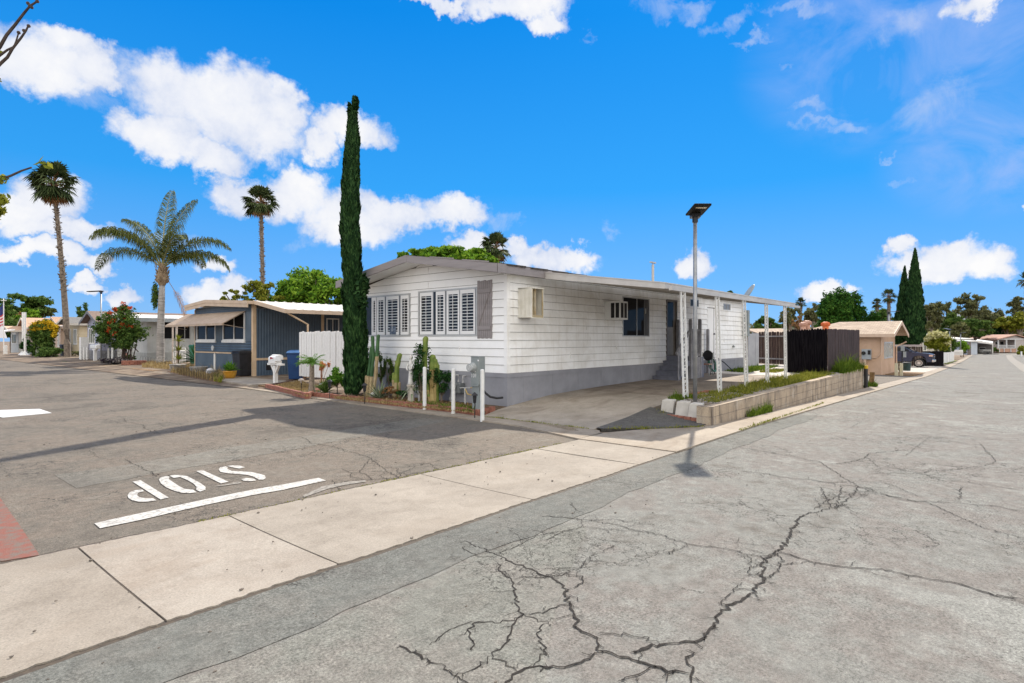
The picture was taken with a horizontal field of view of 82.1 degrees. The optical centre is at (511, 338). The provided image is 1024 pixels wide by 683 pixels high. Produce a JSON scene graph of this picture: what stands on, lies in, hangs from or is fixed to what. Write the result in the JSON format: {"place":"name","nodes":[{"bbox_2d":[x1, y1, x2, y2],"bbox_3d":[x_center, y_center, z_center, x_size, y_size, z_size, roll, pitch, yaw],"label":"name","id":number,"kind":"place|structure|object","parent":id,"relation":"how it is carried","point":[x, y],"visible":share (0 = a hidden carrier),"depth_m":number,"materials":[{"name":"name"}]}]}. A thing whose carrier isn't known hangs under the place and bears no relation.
{"place":"outdoors","nodes":[
{"label":"outdoors","id":0,"kind":"place"},
{"bbox_2d":[222,377,292,385],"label":"driveway","id":1,"kind":"structure","parent":0,"point":[247,381],"depth_m":22.75,"materials":[{"name":"concrete"}]},
{"bbox_2d":[267,354,284,382],"bbox_3d":[-8.767,1.171,22.069,1.120,1.157,0.428,0,0,41],"label":"mailbox","id":2,"kind":"object","parent":1,"relation":"on","point":[274,359],"visible":0.98,"depth_m":21.98,"materials":[{"name":"white paint"}]},
{"bbox_2d":[0,359,575,562],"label":"side street","id":3,"kind":"structure","parent":0,"point":[49,510],"depth_m":9.73,"materials":[{"name":"asphalt"}]},
{"bbox_2d":[0,498,38,561],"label":"red kerb paint","id":4,"kind":"object","parent":3,"relation":"on","point":[15,543],"visible":1,"depth_m":5.07,"materials":[{"name":"paint"}]},
{"bbox_2d":[0,409,49,417],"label":"painted white road line","id":5,"kind":"object","parent":3,"relation":"on","point":[14,413],"visible":1,"depth_m":13.83,"materials":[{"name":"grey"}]},
{"bbox_2d":[128,465,265,501],"bbox_3d":[-3.881,1.740,7.179,1.163,0.001,1.546,0,0,41],"label":"stop lettering","id":6,"kind":"object","parent":3,"relation":"on","point":[166,481],"visible":1,"depth_m":7.08,"materials":[{"name":"paint"}]},
{"bbox_2d":[95,478,324,527],"bbox_3d":[-3.125,1.740,6.404,0.302,0.001,2.374,0,0,41],"label":"stop line","id":7,"kind":"object","parent":3,"relation":"on","point":[134,517],"visible":1,"depth_m":6.22,"materials":[{"name":"paint"}]},
{"bbox_2d":[55,418,445,487],"bbox_3d":[-3.564,1.745,9.975,1.038,0.001,6.831,0,0,35],"label":"asphalt overlay","id":8,"kind":"object","parent":3,"relation":"on","point":[79,479],"visible":1,"depth_m":8.80,"materials":[{"name":"asphalt"}]},
{"bbox_2d":[218,480,365,496],"bbox_3d":[-2.628,1.741,6.834,1.730,0.001,0.758,0,0,-3],"label":"faded road paint","id":9,"kind":"object","parent":3,"relation":"on","point":[322,488],"visible":1,"depth_m":6.98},
{"bbox_2d":[3,407,738,682],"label":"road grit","id":10,"kind":"object","parent":3,"relation":"on","point":[240,589],"visible":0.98,"depth_m":5.87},
{"bbox_2d":[0,353,783,390],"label":"lot ground","id":11,"kind":"structure","parent":0,"point":[73,362],"depth_m":33.73,"materials":[{"name":"soil"}]},
{"bbox_2d":[25,318,60,355],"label":"flowering bush","id":12,"kind":"object","parent":11,"relation":"on","point":[44,332],"visible":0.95,"depth_m":55.15,"materials":[{"name":"green plant"}]},
{"bbox_2d":[56,317,87,355],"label":"mobile home","id":13,"kind":"object","parent":11,"relation":"on","point":[76,331],"visible":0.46,"depth_m":56.43,"materials":[{"name":"beige"}]},
{"bbox_2d":[79,311,190,359],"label":"mobile home","id":14,"kind":"object","parent":11,"relation":"on","point":[88,318],"visible":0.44,"depth_m":46.40,"materials":[{"name":"white"}]},
{"bbox_2d":[103,313,193,360],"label":"mobile home","id":15,"kind":"object","parent":11,"relation":"on","point":[146,347],"visible":0.23,"depth_m":43.23,"materials":[{"name":"white metal"}]},
{"bbox_2d":[164,322,190,338],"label":"window","id":16,"kind":"structure","parent":15,"relation":"in","point":[184,334],"depth_m":43.87,"materials":[{"name":"glass"}]},
{"bbox_2d":[88,190,231,362],"bbox_3d":[-22.936,-4.210,38.482,7.564,12.120,7.314,0,0,41],"label":"queen palm","id":17,"kind":"object","parent":11,"relation":"on","point":[168,245],"visible":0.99,"depth_m":38.32,"materials":[{"name":"green plant"}]},
{"bbox_2d":[171,360,224,380],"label":"dry grass","id":18,"kind":"structure","parent":11,"relation":"on","point":[203,373],"depth_m":26.40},
{"bbox_2d":[231,350,251,375],"bbox_3d":[-11.815,1.074,26.074,0.798,1.146,0.962,0,0,41],"label":"wheeled bin","id":19,"kind":"object","parent":11,"relation":"on","point":[241,360],"visible":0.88,"depth_m":25.74,"materials":[{"name":"black plastic"}]},
{"bbox_2d":[165,300,342,375],"bbox_3d":[-9.870,-0.087,32.984,7.618,3.575,14.820,0,0,41],"label":"mobile home","id":20,"kind":"object","parent":11,"relation":"on","point":[225,328],"visible":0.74,"depth_m":27.13,"materials":[{"name":"blue metal"}]},
{"bbox_2d":[195,325,215,342],"bbox_3d":[-15.085,-0.353,29.000,2.290,1.070,0.100,0,0,41],"label":"window","id":21,"kind":"structure","parent":20,"relation":"in","point":[204,334],"depth_m":29.00,"materials":[{"name":"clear glass"}]},
{"bbox_2d":[221,312,245,342],"bbox_3d":[-12.806,-0.509,27.042,2.311,1.372,0.100,0,0,41],"label":"window","id":22,"kind":"structure","parent":20,"relation":"in","point":[230,334],"depth_m":26.95,"materials":[{"name":"clear glass"}]},
{"bbox_2d":[253,300,342,377],"bbox_3d":[-6.313,-0.015,29.190,2.782,3.330,11.940,0,0,41],"label":"carport","id":23,"kind":"object","parent":20,"relation":"attached to","point":[302,308],"visible":0.41,"depth_m":25.28,"materials":[{"name":"metal"}]},
{"bbox_2d":[241,185,279,285],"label":"fan palm","id":24,"kind":"object","parent":11,"relation":"on","point":[260,208],"visible":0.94,"depth_m":67.71,"materials":[{"name":"green plant"}]},
{"bbox_2d":[241,279,285,300],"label":"leafy tree","id":25,"kind":"object","parent":11,"relation":"on","point":[253,286],"visible":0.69,"depth_m":42.33,"materials":[{"name":"green plant"}]},
{"bbox_2d":[265,384,320,398],"bbox_3d":[-6.839,1.666,19.208,1.224,0.188,4.414,0,0,-37],"label":"brick edging","id":26,"kind":"object","parent":11,"relation":"on","point":[277,388],"visible":0.64,"depth_m":18.31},
{"bbox_2d":[286,350,306,378],"bbox_3d":[-8.645,1.039,23.614,0.668,1.176,0.832,0,0,-11],"label":"wheeled bin","id":27,"kind":"object","parent":11,"relation":"on","point":[293,367],"visible":0.68,"depth_m":23.27,"materials":[{"name":"blue plastic"}]},
{"bbox_2d":[275,380,319,396],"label":"dry grass","id":28,"kind":"structure","parent":11,"relation":"on","point":[291,385],"depth_m":20.24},
{"bbox_2d":[273,265,342,304],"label":"leafy tree","id":29,"kind":"object","parent":11,"relation":"on","point":[296,287],"visible":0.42,"depth_m":44.22,"materials":[{"name":"green plant"}]},
{"bbox_2d":[296,353,325,391],"bbox_3d":[-6.134,1.076,17.939,1.026,1.248,0.925,0,0,41],"label":"palm","id":30,"kind":"object","parent":11,"relation":"on","point":[311,361],"visible":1,"depth_m":17.90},
{"bbox_2d":[299,331,343,379],"bbox_3d":[-7.195,0.675,22.334,3.134,1.950,0.172,0,0,41],"label":"board fence","id":31,"kind":"object","parent":11,"relation":"on","point":[329,345],"visible":0.76,"depth_m":22.22,"materials":[{"name":"white paint"}]},
{"bbox_2d":[307,276,341,304],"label":"leafy tree","id":32,"kind":"object","parent":11,"relation":"on","point":[324,289],"visible":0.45,"depth_m":42.70,"materials":[{"name":"green plant"}]},
{"bbox_2d":[338,95,370,395],"bbox_3d":[-4.460,-2.618,16.785,0.917,8.736,0.834,0,0,41],"label":"cypress tree","id":33,"kind":"object","parent":11,"relation":"on","point":[354,288],"visible":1,"depth_m":16.61,"materials":[{"name":"green plant"}]},
{"bbox_2d":[312,392,494,415],"bbox_3d":[-3.144,1.676,15.703,6.792,0.168,0.825,0,0,41],"label":"brick edging","id":34,"kind":"object","parent":11,"relation":"on","point":[490,409],"visible":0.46,"depth_m":14.68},
{"bbox_2d":[317,390,505,414],"bbox_3d":[-2.681,1.708,16.830,7.500,0.085,2.560,0,0,41],"label":"front bed","id":35,"kind":"object","parent":11,"relation":"on","point":[340,392],"visible":0.19,"depth_m":16.15,"materials":[{"name":"soil"}]},
{"bbox_2d":[326,365,343,392],"bbox_3d":[-5.430,1.331,18.221,0.718,1.038,0.687,0,0,41],"label":"shrub","id":36,"kind":"object","parent":35,"relation":"on","point":[336,377],"visible":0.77,"depth_m":18.05,"materials":[{"name":"green plant"}]},
{"bbox_2d":[365,334,379,397],"bbox_3d":[-3.983,0.788,16.728,0.472,1.824,0.121,0,0,0],"label":"cactus","id":37,"kind":"object","parent":35,"relation":"on","point":[372,368],"visible":0.88,"depth_m":16.69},
{"bbox_2d":[392,353,401,397],"bbox_3d":[-3.271,1.055,16.725,0.308,1.290,0.161,0,0,4],"label":"cactus","id":38,"kind":"object","parent":35,"relation":"on","point":[396,383],"visible":0.87,"depth_m":16.68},
{"bbox_2d":[334,393,473,412],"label":"dry grass","id":39,"kind":"structure","parent":35,"relation":"on","point":[376,401],"depth_m":15.13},
{"bbox_2d":[406,355,414,401],"bbox_3d":[-2.645,1.055,15.400,0.245,1.290,0.220,0,0,41],"label":"garden statue","id":40,"kind":"object","parent":35,"relation":"on","point":[410,382],"visible":0.87,"depth_m":15.34,"materials":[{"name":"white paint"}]},
{"bbox_2d":[411,343,431,400],"bbox_3d":[-2.360,0.973,15.394,0.609,1.756,0.707,0,0,-17],"label":"shrub","id":41,"kind":"object","parent":35,"relation":"on","point":[419,366],"visible":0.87,"depth_m":15.31,"materials":[{"name":"green plant"}]},
{"bbox_2d":[426,355,439,401],"bbox_3d":[-2.081,1.056,15.401,0.379,1.289,0.182,0,0,11],"label":"cactus","id":42,"kind":"object","parent":35,"relation":"on","point":[432,393],"visible":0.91,"depth_m":15.34,"materials":[{"name":"green plant"}]},
{"bbox_2d":[431,368,450,401],"bbox_3d":[-1.854,1.300,15.426,0.574,1.102,0.570,0,0,41],"label":"shrub","id":43,"kind":"object","parent":35,"relation":"on","point":[444,377],"visible":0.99,"depth_m":15.29,"materials":[{"name":"green plant"}]},
{"bbox_2d":[449,374,471,403],"bbox_3d":[-1.228,1.341,15.350,1.062,0.818,0.490,0,0,41],"label":"gas meter","id":44,"kind":"object","parent":35,"relation":"on","point":[460,388],"visible":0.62,"depth_m":15.31,"materials":[{"name":"grey metal"}]},
{"bbox_2d":[466,356,502,408],"bbox_3d":[-0.620,1.074,13.465,0.849,1.352,0.354,0,0,-3],"label":"electric pedestal","id":45,"kind":"object","parent":35,"relation":"on","point":[475,366],"visible":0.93,"depth_m":13.37,"materials":[{"name":"grey metal"}]},
{"bbox_2d":[412,244,476,259],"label":"leafy tree","id":46,"kind":"object","parent":11,"relation":"on","point":[449,251],"visible":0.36,"depth_m":45.98,"materials":[{"name":"green plant"}]},
{"bbox_2d":[458,247,501,262],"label":"leafy tree","id":47,"kind":"object","parent":11,"relation":"on","point":[481,254],"visible":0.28,"depth_m":47.33,"materials":[{"name":"green plant"}]},
{"bbox_2d":[0,342,1016,392],"bbox_3d":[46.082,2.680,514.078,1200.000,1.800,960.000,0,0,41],"label":"ground","id":48,"kind":"structure","parent":0,"point":[957,357],"depth_m":113.91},
{"bbox_2d":[4,326,28,352],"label":"mobile home","id":49,"kind":"object","parent":48,"relation":"on","point":[16,336],"visible":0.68,"depth_m":72.30,"materials":[{"name":"white metal"}]},
{"bbox_2d":[0,0,52,219],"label":"street tree","id":50,"kind":"object","parent":48,"relation":"on","point":[4,200],"visible":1,"depth_m":4.59,"materials":[{"name":"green plant"}]},
{"bbox_2d":[0,293,53,317],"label":"leafy tree","id":51,"kind":"object","parent":48,"relation":"on","point":[34,301],"visible":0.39,"depth_m":89.64,"materials":[{"name":"green plant"}]},
{"bbox_2d":[79,516,336,621],"bbox_3d":[-2.470,1.798,4.712,1.969,0.129,1.194,0,0,41],"label":"cross gutter","id":52,"kind":"object","parent":48,"relation":"on","point":[168,574],"visible":0.9,"depth_m":4.56,"materials":[{"name":"concrete"}]},
{"bbox_2d":[479,231,510,262],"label":"fan palm","id":53,"kind":"object","parent":48,"relation":"on","point":[497,239],"visible":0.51,"depth_m":94.06,"materials":[{"name":"green plant"}]},
{"bbox_2d":[336,255,749,406],"bbox_3d":[3.083,-0.682,22.405,7.380,4.865,17.590,0,0,41],"label":"mobile home","id":54,"kind":"object","parent":48,"relation":"on","point":[530,333],"visible":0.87,"depth_m":16.59,"materials":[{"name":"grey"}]},
{"bbox_2d":[366,293,410,336],"bbox_3d":[-3.752,-0.690,17.599,2.250,1.240,0.068,0,0,41],"label":"window","id":55,"kind":"structure","parent":54,"relation":"in","point":[384,311],"depth_m":17.53,"materials":[{"name":"metal"}]},
{"bbox_2d":[418,287,476,335],"bbox_3d":[-1.764,-0.705,15.892,2.319,1.270,0.068,0,0,41],"label":"window","id":56,"kind":"structure","parent":54,"relation":"in","point":[444,312],"depth_m":15.84,"materials":[{"name":"metal"}]},
{"bbox_2d":[622,296,649,336],"bbox_3d":[4.087,-0.716,19.393,0.050,1.284,1.786,0,0,41],"label":"window","id":57,"kind":"structure","parent":54,"relation":"in","point":[637,324],"depth_m":19.46,"materials":[{"name":"glass"}]},
{"bbox_2d":[666,299,676,355],"bbox_3d":[5.790,-0.400,21.368,0.060,2.040,0.869,0,0,41],"label":"door","id":58,"kind":"structure","parent":54,"relation":"in","point":[671,305],"depth_m":21.36,"materials":[{"name":"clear glass"}]},
{"bbox_2d":[707,308,714,357],"bbox_3d":[8.177,-0.250,24.123,0.070,2.066,0.811,0,0,41],"label":"door","id":59,"kind":"structure","parent":54,"relation":"in","point":[710,311],"depth_m":24.14,"materials":[{"name":"white"}]},
{"bbox_2d":[221,355,971,452],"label":"gutter","id":60,"kind":"object","parent":48,"relation":"on","point":[676,440],"visible":0.62,"depth_m":11.41,"materials":[{"name":"concrete"}]},
{"bbox_2d":[480,369,483,421],"bbox_3d":[-0.628,1.205,12.438,0.092,1.129,0.092,0,0,41],"label":"bollard","id":61,"kind":"object","parent":60,"relation":"on","point":[481,394],"visible":0.93,"depth_m":12.40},
{"bbox_2d":[746,399,773,416],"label":"wall weeds","id":62,"kind":"object","parent":60,"relation":"on","point":[761,409],"depth_m":13.78,"materials":[{"name":"green plant"}]},
{"bbox_2d":[597,407,705,431],"bbox_3d":[2.900,1.683,11.832,1.580,0.287,2.570,0,0,41],"label":"asphalt wedge","id":63,"kind":"object","parent":48,"relation":"on","point":[650,416],"visible":0.69,"depth_m":11.92,"materials":[{"name":"asphalt"}]},
{"bbox_2d":[580,373,783,395],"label":"parking slab","id":64,"kind":"structure","parent":48,"relation":"on","point":[665,387],"depth_m":17.85,"materials":[{"name":"concrete"}]},
{"bbox_2d":[711,364,799,375],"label":"slab","id":65,"kind":"structure","parent":48,"relation":"on","point":[758,372],"depth_m":24.02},
{"bbox_2d":[748,333,758,365],"bbox_3d":[12.167,0.565,29.660,0.720,1.690,0.030,0,0,-24],"label":"panel fence","id":66,"kind":"object","parent":65,"relation":"on","point":[753,348],"visible":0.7,"depth_m":29.66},
{"bbox_2d":[759,331,785,363],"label":"fence gate","id":67,"kind":"structure","parent":65,"relation":"on","point":[776,348],"depth_m":30.53,"materials":[{"name":"wood"}]},
{"bbox_2d":[787,328,859,372],"bbox_3d":[12.662,0.506,24.290,2.049,1.828,5.039,0,0,41],"label":"dark fence","id":68,"kind":"object","parent":65,"relation":"on","point":[817,349],"visible":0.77,"depth_m":23.11,"materials":[{"name":"wood"}]},
{"bbox_2d":[753,315,781,328],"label":"leafy tree","id":69,"kind":"object","parent":48,"relation":"on","point":[760,322],"visible":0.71,"depth_m":74.33,"materials":[{"name":"green plant"}]},
{"bbox_2d":[697,369,863,424],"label":"retaining wall","id":70,"kind":"structure","parent":48,"relation":"on","point":[784,396],"depth_m":15.66,"materials":[{"name":"concrete"}]},
{"bbox_2d":[778,307,803,330],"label":"leafy tree","id":71,"kind":"object","parent":48,"relation":"on","point":[791,312],"visible":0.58,"depth_m":83.74,"materials":[{"name":"green plant"}]},
{"bbox_2d":[803,302,818,327],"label":"leafy tree","id":72,"kind":"object","parent":48,"relation":"on","point":[810,314],"visible":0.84,"depth_m":94.55,"materials":[{"name":"green plant"}]},
{"bbox_2d":[817,286,856,323],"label":"dense tree","id":73,"kind":"object","parent":48,"relation":"on","point":[839,303],"visible":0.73,"depth_m":64.97,"materials":[{"name":"green plant"}]},
{"bbox_2d":[799,320,908,374],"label":"utility building","id":74,"kind":"structure","parent":48,"relation":"on","point":[877,344],"depth_m":38.51,"materials":[{"name":"beige paint"}]},
{"bbox_2d":[851,290,867,321],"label":"dense tree","id":75,"kind":"object","parent":48,"relation":"on","point":[858,313],"visible":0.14,"depth_m":66.33,"materials":[{"name":"green plant"}]},
{"bbox_2d":[881,288,897,320],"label":"fan palm","id":76,"kind":"object","parent":48,"relation":"on","point":[888,300],"visible":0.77,"depth_m":104.75,"materials":[{"name":"green plant"}]},
{"bbox_2d":[868,374,911,384],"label":"side drive","id":77,"kind":"structure","parent":48,"relation":"on","point":[881,379],"depth_m":32.51,"materials":[{"name":"concrete"}]},
{"bbox_2d":[898,366,942,371],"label":"parking pad","id":78,"kind":"object","parent":48,"relation":"on","point":[921,369],"visible":0.18,"depth_m":49.99,"materials":[{"name":"concrete"}]},
{"bbox_2d":[895,346,935,366],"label":"pickup truck","id":79,"kind":"object","parent":78,"relation":"on","point":[911,354],"visible":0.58,"depth_m":53.43,"materials":[{"name":"blue paint"}]},
{"bbox_2d":[923,351,943,365],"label":"board fence","id":80,"kind":"object","parent":48,"relation":"on","point":[939,356],"visible":0.66,"depth_m":57.95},
{"bbox_2d":[924,303,944,332],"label":"leafy tree","id":81,"kind":"object","parent":48,"relation":"on","point":[934,313],"visible":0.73,"depth_m":148.87,"materials":[{"name":"green plant"}]},
{"bbox_2d":[939,312,964,336],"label":"leafy tree","id":82,"kind":"object","parent":48,"relation":"on","point":[949,320],"visible":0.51,"depth_m":149.12,"materials":[{"name":"green plant"}]},
{"bbox_2d":[948,321,970,337],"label":"leafy tree","id":83,"kind":"object","parent":48,"relation":"on","point":[957,328],"visible":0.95,"depth_m":139.34,"materials":[{"name":"green plant"}]},
{"bbox_2d":[951,292,988,318],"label":"leafy tree","id":84,"kind":"object","parent":48,"relation":"on","point":[970,305],"visible":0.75,"depth_m":168.68,"materials":[{"name":"green plant"}]},
{"bbox_2d":[961,318,995,340],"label":"leafy tree","id":85,"kind":"object","parent":48,"relation":"on","point":[976,333],"visible":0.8,"depth_m":143.78,"materials":[{"name":"green plant"}]},
{"bbox_2d":[967,308,1000,330],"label":"leafy tree","id":86,"kind":"object","parent":48,"relation":"on","point":[986,314],"visible":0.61,"depth_m":154.32,"materials":[{"name":"green plant"}]},
{"bbox_2d":[971,334,1023,351],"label":"bungalow","id":87,"kind":"object","parent":48,"relation":"on","point":[1007,342],"visible":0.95,"depth_m":141.04,"materials":[{"name":"paint"}]},
{"bbox_2d":[992,316,1018,333],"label":"leafy tree","id":88,"kind":"object","parent":48,"relation":"on","point":[1003,322],"visible":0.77,"depth_m":149.05,"materials":[{"name":"green plant"}]},
{"bbox_2d":[1005,296,1023,335],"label":"leafy tree","id":89,"kind":"object","parent":48,"relation":"on","point":[1015,303],"visible":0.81,"depth_m":159.88,"materials":[{"name":"green plant"}]},
{"bbox_2d":[1005,311,1023,334],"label":"leafy tree","id":90,"kind":"object","parent":48,"relation":"on","point":[1019,318],"visible":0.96,"depth_m":147.01,"materials":[{"name":"green plant"}]},
{"bbox_2d":[0,0,1023,341],"label":"sky","id":91,"kind":"structure","parent":0,"point":[827,142],"materials":[{"name":"blue"}]},
{"bbox_2d":[484,390,668,429],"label":"driveway","id":92,"kind":"structure","parent":0,"point":[593,410],"depth_m":13.65,"materials":[{"name":"concrete"}]},
{"bbox_2d":[163,353,1023,682],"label":"street","id":93,"kind":"structure","parent":0,"point":[807,621],"depth_m":4.71,"materials":[{"name":"asphalt"}]},
{"bbox_2d":[0,439,692,682],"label":"cross gutter","id":94,"kind":"object","parent":93,"relation":"on","point":[94,605],"visible":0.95,"depth_m":5.43,"materials":[{"name":"concrete"}]},
{"bbox_2d":[169,523,585,682],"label":"asphalt overlay","id":95,"kind":"object","parent":93,"relation":"on","point":[360,644],"visible":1,"depth_m":3.49,"materials":[{"name":"asphalt"}]},
{"bbox_2d":[2,415,816,682],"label":"asphalt overlay","id":96,"kind":"object","parent":93,"relation":"on","point":[237,629],"visible":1,"depth_m":4.03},
{"bbox_2d":[49,378,1021,682],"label":"road cracks","id":97,"kind":"object","parent":93,"relation":"on","point":[713,626],"visible":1,"depth_m":4.11,"materials":[{"name":"asphalt"}]},
{"bbox_2d":[675,381,784,406],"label":"planter soil","id":98,"kind":"structure","parent":0,"point":[707,403],"depth_m":12.98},
{"bbox_2d":[545,272,799,397],"bbox_3d":[5.455,-0.123,17.816,3.540,3.202,10.062,0,0,41],"label":"carport","id":99,"kind":"object","parent":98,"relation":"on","point":[677,289],"visible":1,"depth_m":14.98,"materials":[{"name":"metal"}]},
{"bbox_2d":[686,203,711,401],"bbox_3d":[3.984,-0.671,12.585,0.360,4.322,0.637,0,0,0],"label":"street lamp","id":100,"kind":"object","parent":98,"relation":"on","point":[696,212],"visible":0.94,"depth_m":12.76,"materials":[{"name":"grey metal"}]},
{"bbox_2d":[689,388,752,402],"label":"yard grass","id":101,"kind":"structure","parent":98,"relation":"on","point":[715,393],"depth_m":13.85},
{"bbox_2d":[722,369,834,392],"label":"yard grass","id":102,"kind":"structure","parent":98,"relation":"on","point":[760,384],"depth_m":17.57,"materials":[{"name":"plant"}]},
{"bbox_2d":[829,352,867,374],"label":"yard grass","id":103,"kind":"structure","parent":98,"relation":"on","point":[843,366],"depth_m":22.48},
{"bbox_2d":[893,265,907,344],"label":"cypress tree","id":104,"kind":"object","parent":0,"point":[901,298],"visible":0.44,"depth_m":63.76,"materials":[{"name":"green plant"}]},
{"bbox_2d":[902,247,926,363],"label":"cypress tree","id":105,"kind":"object","parent":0,"point":[914,320],"visible":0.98,"depth_m":61.47,"materials":[{"name":"green plant"}]},
{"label":"front bed","id":106,"kind":"structure","parent":0,"visible":0},
{"bbox_2d":[88,301,152,362],"bbox_3d":[-26.128,-0.379,39.594,3.864,4.284,2.421,0,0,4],"label":"flowering bush","id":107,"kind":"object","parent":106,"relation":"on","point":[126,332],"visible":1,"depth_m":39.10,"materials":[{"name":"green plant"}]},
{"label":"front bed","id":108,"kind":"structure","parent":0,"visible":0},
{"bbox_2d":[34,347,63,356],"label":"hedge","id":109,"kind":"object","parent":108,"relation":"on","point":[47,352],"visible":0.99,"depth_m":52.01,"materials":[{"name":"green plant"}]},
{"bbox_2d":[20,160,81,356],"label":"fan palm","id":110,"kind":"object","parent":108,"relation":"on","point":[52,193],"visible":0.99,"depth_m":51.79,"materials":[{"name":"green plant"}]},
{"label":"lawn bed","id":111,"kind":"structure","parent":0,"visible":0},
{"bbox_2d":[923,329,952,351],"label":"flowering bush","id":112,"kind":"object","parent":111,"relation":"on","point":[937,340],"visible":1,"depth_m":69.49,"materials":[{"name":"green plant"}]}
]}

